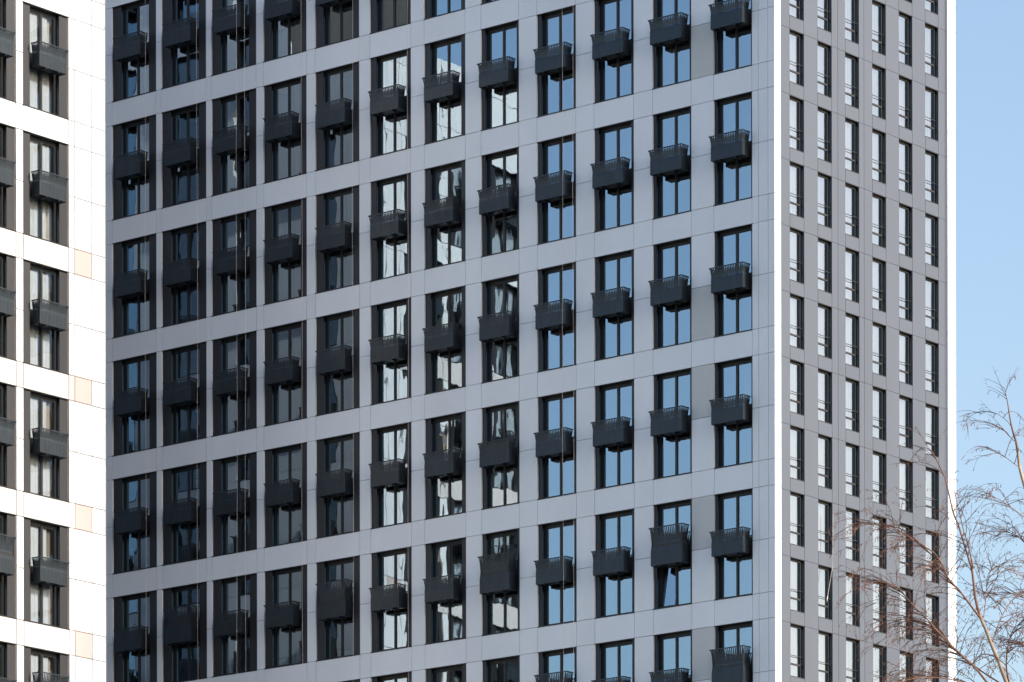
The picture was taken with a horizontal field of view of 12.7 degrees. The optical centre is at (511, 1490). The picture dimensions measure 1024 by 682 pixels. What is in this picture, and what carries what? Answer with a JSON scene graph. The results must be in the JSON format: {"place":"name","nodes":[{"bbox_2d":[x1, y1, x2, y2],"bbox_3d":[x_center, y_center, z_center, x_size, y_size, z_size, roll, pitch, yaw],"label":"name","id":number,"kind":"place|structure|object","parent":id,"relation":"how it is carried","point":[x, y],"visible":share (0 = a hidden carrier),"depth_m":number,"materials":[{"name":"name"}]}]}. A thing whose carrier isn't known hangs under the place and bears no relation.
{"place":"outdoors","nodes":[
{"label":"outdoors","id":0,"kind":"place"},
{"bbox_2d":[0,0,105,681],"bbox_3d":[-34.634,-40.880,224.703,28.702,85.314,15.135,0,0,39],"label":"apartment tower","id":1,"kind":"structure","parent":0,"point":[52,371],"depth_m":218.93,"materials":[{"name":"paint"}]},
{"bbox_2d":[955,0,1023,681],"label":"sky","id":2,"kind":"structure","parent":0,"point":[989,34],"materials":[{"name":"blue"}]},
{"label":"ground","id":3,"kind":"structure","parent":0,"visible":0},
{"bbox_2d":[105,0,955,681],"bbox_3d":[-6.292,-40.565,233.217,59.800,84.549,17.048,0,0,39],"label":"apartment tower","id":4,"kind":"structure","parent":3,"relation":"on","point":[713,242],"depth_m":218.56,"materials":[{"name":"paint"}]},
{"bbox_2d":[145,48,145,402],"bbox_3d":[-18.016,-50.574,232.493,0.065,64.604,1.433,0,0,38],"label":"rope","id":5,"kind":"object","parent":4,"relation":"hanging from","point":[145,165],"visible":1,"depth_m":231.93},
{"bbox_2d":[196,0,197,616],"bbox_3d":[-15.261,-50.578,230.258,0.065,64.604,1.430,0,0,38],"label":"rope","id":6,"kind":"object","parent":4,"relation":"hanging from","point":[197,252],"visible":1,"depth_m":229.72,"materials":[{"name":"black"}]},
{"bbox_2d":[236,0,236,297],"bbox_3d":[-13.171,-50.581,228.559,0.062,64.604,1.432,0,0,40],"label":"rope","id":7,"kind":"object","parent":4,"relation":"hanging from","point":[236,75],"visible":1,"depth_m":228.02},
{"bbox_2d":[244,0,245,624],"bbox_3d":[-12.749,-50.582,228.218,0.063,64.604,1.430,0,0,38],"label":"rope","id":8,"kind":"object","parent":4,"relation":"hanging from","point":[245,252],"visible":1,"depth_m":227.68,"materials":[{"name":"black"}]},
{"bbox_2d":[301,118,302,642],"bbox_3d":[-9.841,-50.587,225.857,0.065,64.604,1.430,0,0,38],"label":"rope","id":9,"kind":"object","parent":4,"relation":"hanging from","point":[301,149],"visible":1,"depth_m":225.33,"materials":[{"name":"black"}]},
{"bbox_2d":[352,137,353,581],"bbox_3d":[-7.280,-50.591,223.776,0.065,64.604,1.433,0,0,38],"label":"rope","id":10,"kind":"object","parent":4,"relation":"hanging from","point":[353,443],"visible":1,"depth_m":223.24,"materials":[{"name":"black"}]},
{"bbox_2d":[407,0,408,664],"bbox_3d":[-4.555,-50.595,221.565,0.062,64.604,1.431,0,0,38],"label":"rope","id":11,"kind":"object","parent":4,"relation":"hanging from","point":[408,341],"visible":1,"depth_m":221.02,"materials":[{"name":"black"}]},
{"bbox_2d":[562,58,563,681],"bbox_3d":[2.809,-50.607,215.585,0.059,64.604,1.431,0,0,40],"label":"rope","id":12,"kind":"object","parent":4,"relation":"hanging from","point":[562,423],"visible":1,"depth_m":215.06,"materials":[{"name":"black"}]},
{"bbox_2d":[573,346,573,681],"bbox_3d":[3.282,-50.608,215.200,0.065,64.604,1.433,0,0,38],"label":"rope","id":13,"kind":"object","parent":4,"relation":"hanging from","point":[573,592],"visible":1,"depth_m":214.64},
{"bbox_2d":[742,0,802,20],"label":"narrow window","id":14,"kind":"structure","parent":4,"relation":"in","point":[793,7],"depth_m":210.16,"materials":[{"name":"glass"}]},
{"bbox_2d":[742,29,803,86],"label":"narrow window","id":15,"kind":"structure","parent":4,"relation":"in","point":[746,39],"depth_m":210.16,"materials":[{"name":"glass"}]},
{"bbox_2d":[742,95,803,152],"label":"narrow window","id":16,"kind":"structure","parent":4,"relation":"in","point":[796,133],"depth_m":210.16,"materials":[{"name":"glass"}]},
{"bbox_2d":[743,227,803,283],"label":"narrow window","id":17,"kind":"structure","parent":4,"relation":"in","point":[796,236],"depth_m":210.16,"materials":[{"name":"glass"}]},
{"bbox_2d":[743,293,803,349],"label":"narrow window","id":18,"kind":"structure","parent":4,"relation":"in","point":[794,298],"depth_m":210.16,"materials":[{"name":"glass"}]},
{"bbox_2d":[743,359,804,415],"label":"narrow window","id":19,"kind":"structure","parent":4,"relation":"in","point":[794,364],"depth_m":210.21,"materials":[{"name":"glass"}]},
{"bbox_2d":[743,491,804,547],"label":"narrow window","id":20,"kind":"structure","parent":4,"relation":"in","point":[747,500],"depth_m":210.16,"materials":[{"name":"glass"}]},
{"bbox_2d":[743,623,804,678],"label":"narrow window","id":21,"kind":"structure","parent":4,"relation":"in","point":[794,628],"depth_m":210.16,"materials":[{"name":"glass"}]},
{"bbox_2d":[790,161,803,218],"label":"narrow window","id":22,"kind":"structure","parent":4,"relation":"in","point":[796,170],"depth_m":210.16,"materials":[{"name":"glass"}]},
{"bbox_2d":[790,557,803,612],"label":"narrow window","id":23,"kind":"structure","parent":4,"relation":"in","point":[794,562],"depth_m":210.16,"materials":[{"name":"glass"}]},
{"bbox_2d":[790,425,804,481],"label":"narrow window","id":24,"kind":"structure","parent":4,"relation":"in","point":[794,430],"depth_m":210.16,"materials":[{"name":"glass"}]},
{"bbox_2d":[817,0,831,32],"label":"narrow window","id":25,"kind":"structure","parent":4,"relation":"in","point":[821,19],"depth_m":211.86,"materials":[{"name":"glass"}]},
{"bbox_2d":[818,302,830,358],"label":"narrow window","id":26,"kind":"structure","parent":4,"relation":"in","point":[824,311],"depth_m":211.86,"materials":[{"name":"glass"}]},
{"bbox_2d":[818,41,831,98],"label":"narrow window","id":27,"kind":"structure","parent":4,"relation":"in","point":[822,46],"depth_m":211.86,"materials":[{"name":"glass"}]},
{"bbox_2d":[818,106,831,163],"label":"narrow window","id":28,"kind":"structure","parent":4,"relation":"in","point":[821,111],"depth_m":211.91,"materials":[{"name":"glass"}]},
{"bbox_2d":[818,171,831,228],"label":"narrow window","id":29,"kind":"structure","parent":4,"relation":"in","point":[821,176],"depth_m":211.86,"materials":[{"name":"glass"}]},
{"bbox_2d":[818,237,831,293],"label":"narrow window","id":30,"kind":"structure","parent":4,"relation":"in","point":[824,280],"depth_m":211.86,"materials":[{"name":"glass"}]},
{"bbox_2d":[818,368,831,424],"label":"narrow window","id":31,"kind":"structure","parent":4,"relation":"in","point":[824,376],"depth_m":211.86,"materials":[{"name":"glass"}]},
{"bbox_2d":[818,433,831,489],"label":"narrow window","id":32,"kind":"structure","parent":4,"relation":"in","point":[822,476],"depth_m":211.91,"materials":[{"name":"glass"}]},
{"bbox_2d":[818,499,831,554],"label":"narrow window","id":33,"kind":"structure","parent":4,"relation":"in","point":[822,504],"depth_m":211.91,"materials":[{"name":"glass"}]},
{"bbox_2d":[818,630,831,681],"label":"narrow window","id":34,"kind":"structure","parent":4,"relation":"in","point":[822,635],"depth_m":211.86,"materials":[{"name":"glass"}]},
{"bbox_2d":[818,564,832,620],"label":"narrow window","id":35,"kind":"structure","parent":4,"relation":"in","point":[822,569],"depth_m":211.86,"materials":[{"name":"glass"}]},
{"bbox_2d":[845,52,857,108],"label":"narrow window","id":36,"kind":"structure","parent":4,"relation":"in","point":[851,80],"depth_m":213.57,"materials":[{"name":"glass"}]},
{"bbox_2d":[845,0,858,44],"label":"narrow window","id":37,"kind":"structure","parent":4,"relation":"in","point":[848,3],"depth_m":213.57,"materials":[{"name":"glass"}]},
{"bbox_2d":[845,117,858,173],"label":"narrow window","id":38,"kind":"structure","parent":4,"relation":"in","point":[851,126],"depth_m":213.57,"materials":[{"name":"glass"}]},
{"bbox_2d":[845,182,858,238],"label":"narrow window","id":39,"kind":"structure","parent":4,"relation":"in","point":[851,191],"depth_m":213.57,"materials":[{"name":"glass"}]},
{"bbox_2d":[845,247,858,303],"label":"narrow window","id":40,"kind":"structure","parent":4,"relation":"in","point":[849,253],"depth_m":213.57,"materials":[{"name":"glass"}]},
{"bbox_2d":[845,312,858,367],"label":"narrow window","id":41,"kind":"structure","parent":4,"relation":"in","point":[849,317],"depth_m":213.57,"materials":[{"name":"glass"}]},
{"bbox_2d":[846,573,858,626],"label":"narrow window","id":42,"kind":"structure","parent":4,"relation":"in","point":[849,597],"depth_m":213.57,"materials":[{"name":"glass"}]},
{"bbox_2d":[846,637,858,681],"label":"narrow window","id":43,"kind":"structure","parent":4,"relation":"in","point":[849,641],"depth_m":213.57,"materials":[{"name":"glass"}]},
{"bbox_2d":[846,377,859,432],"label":"narrow window","id":44,"kind":"structure","parent":4,"relation":"in","point":[849,382],"depth_m":213.57,"materials":[{"name":"glass"}]},
{"bbox_2d":[846,442,859,497],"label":"narrow window","id":45,"kind":"structure","parent":4,"relation":"in","point":[849,446],"depth_m":213.57,"materials":[{"name":"glass"}]},
{"bbox_2d":[846,507,859,562],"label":"narrow window","id":46,"kind":"structure","parent":4,"relation":"in","point":[849,553],"depth_m":213.57,"materials":[{"name":"glass"}]},
{"bbox_2d":[872,63,884,119],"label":"narrow window","id":47,"kind":"structure","parent":4,"relation":"in","point":[875,68],"depth_m":215.30,"materials":[{"name":"glass"}]},
{"bbox_2d":[872,0,885,55],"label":"narrow window","id":48,"kind":"structure","parent":4,"relation":"in","point":[875,4],"depth_m":215.30,"materials":[{"name":"glass"}]},
{"bbox_2d":[872,128,885,184],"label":"narrow window","id":49,"kind":"structure","parent":4,"relation":"in","point":[878,150],"depth_m":215.30,"materials":[{"name":"glass"}]},
{"bbox_2d":[872,192,885,248],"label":"narrow window","id":50,"kind":"structure","parent":4,"relation":"in","point":[878,201],"depth_m":215.30,"materials":[{"name":"glass"}]},
{"bbox_2d":[872,257,885,312],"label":"narrow window","id":51,"kind":"structure","parent":4,"relation":"in","point":[878,265],"depth_m":215.30,"materials":[{"name":"glass"}]},
{"bbox_2d":[873,386,884,440],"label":"narrow window","id":52,"kind":"structure","parent":4,"relation":"in","point":[876,390],"depth_m":215.30,"materials":[{"name":"glass"}]},
{"bbox_2d":[873,321,885,376],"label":"narrow window","id":53,"kind":"structure","parent":4,"relation":"in","point":[876,326],"depth_m":215.30,"materials":[{"name":"glass"}]},
{"bbox_2d":[873,579,885,633],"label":"narrow window","id":54,"kind":"structure","parent":4,"relation":"in","point":[883,599],"depth_m":215.30,"materials":[{"name":"glass"}]},
{"bbox_2d":[873,643,885,681],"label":"narrow window","id":55,"kind":"structure","parent":4,"relation":"in","point":[876,653],"depth_m":215.30,"materials":[{"name":"glass"}]},
{"bbox_2d":[873,450,886,505],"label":"narrow window","id":56,"kind":"structure","parent":4,"relation":"in","point":[876,455],"depth_m":215.30,"materials":[{"name":"glass"}]},
{"bbox_2d":[873,515,886,569],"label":"narrow window","id":57,"kind":"structure","parent":4,"relation":"in","point":[876,545],"depth_m":215.30,"materials":[{"name":"glass"}]},
{"bbox_2d":[899,11,911,66],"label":"narrow window","id":58,"kind":"structure","parent":4,"relation":"in","point":[903,16],"depth_m":216.99,"materials":[{"name":"glass"}]},
{"bbox_2d":[899,75,911,130],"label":"narrow window","id":59,"kind":"structure","parent":4,"relation":"in","point":[903,80],"depth_m":216.99,"materials":[{"name":"glass"}]},
{"bbox_2d":[899,266,911,321],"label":"narrow window","id":60,"kind":"structure","parent":4,"relation":"in","point":[902,271],"depth_m":216.99,"materials":[{"name":"glass"}]},
{"bbox_2d":[899,458,911,512],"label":"narrow window","id":61,"kind":"structure","parent":4,"relation":"in","point":[905,483],"depth_m":216.99,"materials":[{"name":"glass"}]},
{"bbox_2d":[899,139,912,194],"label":"narrow window","id":62,"kind":"structure","parent":4,"relation":"in","point":[902,144],"depth_m":216.99,"materials":[{"name":"glass"}]},
{"bbox_2d":[899,202,912,258],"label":"narrow window","id":63,"kind":"structure","parent":4,"relation":"in","point":[902,207],"depth_m":216.99,"materials":[{"name":"glass"}]},
{"bbox_2d":[899,330,912,385],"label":"narrow window","id":64,"kind":"structure","parent":4,"relation":"in","point":[902,335],"depth_m":216.99,"materials":[{"name":"glass"}]},
{"bbox_2d":[899,394,912,449],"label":"narrow window","id":65,"kind":"structure","parent":4,"relation":"in","point":[902,399],"depth_m":216.99,"materials":[{"name":"glass"}]},
{"bbox_2d":[900,650,911,681],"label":"narrow window","id":66,"kind":"structure","parent":4,"relation":"in","point":[901,652],"depth_m":216.99,"materials":[{"name":"glass"}]},
{"bbox_2d":[900,522,912,576],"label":"narrow window","id":67,"kind":"structure","parent":4,"relation":"in","point":[904,569],"depth_m":216.99,"materials":[{"name":"glass"}]},
{"bbox_2d":[900,586,912,640],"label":"narrow window","id":68,"kind":"structure","parent":4,"relation":"in","point":[905,590],"depth_m":216.99,"materials":[{"name":"glass"}]},
{"bbox_2d":[925,86,936,140],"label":"narrow window","id":69,"kind":"structure","parent":4,"relation":"in","point":[929,91],"depth_m":218.69,"materials":[{"name":"glass"}]},
{"bbox_2d":[925,0,937,14],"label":"narrow window","id":70,"kind":"structure","parent":4,"relation":"in","point":[928,3],"depth_m":218.69,"materials":[{"name":"glass"}]},
{"bbox_2d":[925,22,937,77],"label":"narrow window","id":71,"kind":"structure","parent":4,"relation":"in","point":[928,27],"depth_m":218.69,"materials":[{"name":"glass"}]},
{"bbox_2d":[925,276,937,330],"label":"narrow window","id":72,"kind":"structure","parent":4,"relation":"in","point":[928,281],"depth_m":218.69,"materials":[{"name":"glass"}]},
{"bbox_2d":[925,149,938,204],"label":"narrow window","id":73,"kind":"structure","parent":4,"relation":"in","point":[928,154],"depth_m":218.69,"materials":[{"name":"glass"}]},
{"bbox_2d":[925,212,938,267],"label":"narrow window","id":74,"kind":"structure","parent":4,"relation":"in","point":[928,217],"depth_m":218.69,"materials":[{"name":"glass"}]},
{"bbox_2d":[925,339,938,394],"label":"narrow window","id":75,"kind":"structure","parent":4,"relation":"in","point":[928,344],"depth_m":218.69,"materials":[{"name":"glass"}]},
{"bbox_2d":[926,657,937,681],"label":"narrow window","id":76,"kind":"structure","parent":4,"relation":"in","point":[935,679],"depth_m":218.69,"materials":[{"name":"glass"}]},
{"bbox_2d":[926,403,938,457],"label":"narrow window","id":77,"kind":"structure","parent":4,"relation":"in","point":[933,446],"depth_m":218.69,"materials":[{"name":"glass"}]},
{"bbox_2d":[926,466,938,520],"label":"narrow window","id":78,"kind":"structure","parent":4,"relation":"in","point":[931,474],"depth_m":218.69,"materials":[{"name":"glass"}]},
{"bbox_2d":[926,530,938,583],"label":"narrow window","id":79,"kind":"structure","parent":4,"relation":"in","point":[930,539],"depth_m":218.69,"materials":[{"name":"glass"}]},
{"bbox_2d":[926,593,938,646],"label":"narrow window","id":80,"kind":"structure","parent":4,"relation":"in","point":[934,597],"depth_m":218.69,"materials":[{"name":"glass"}]},
{"bbox_2d":[826,427,1023,681],"bbox_3d":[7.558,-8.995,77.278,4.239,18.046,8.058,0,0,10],"label":"birch tree","id":81,"kind":"object","parent":3,"relation":"on","point":[995,654],"visible":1,"depth_m":75.98,"materials":[{"name":"brown plant"}]},
{"bbox_2d":[940,370,1023,671],"bbox_3d":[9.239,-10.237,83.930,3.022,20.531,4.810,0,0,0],"label":"birch tree","id":82,"kind":"object","parent":3,"relation":"on","point":[1022,480],"visible":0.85,"depth_m":83.97,"materials":[{"name":"brown plant"}]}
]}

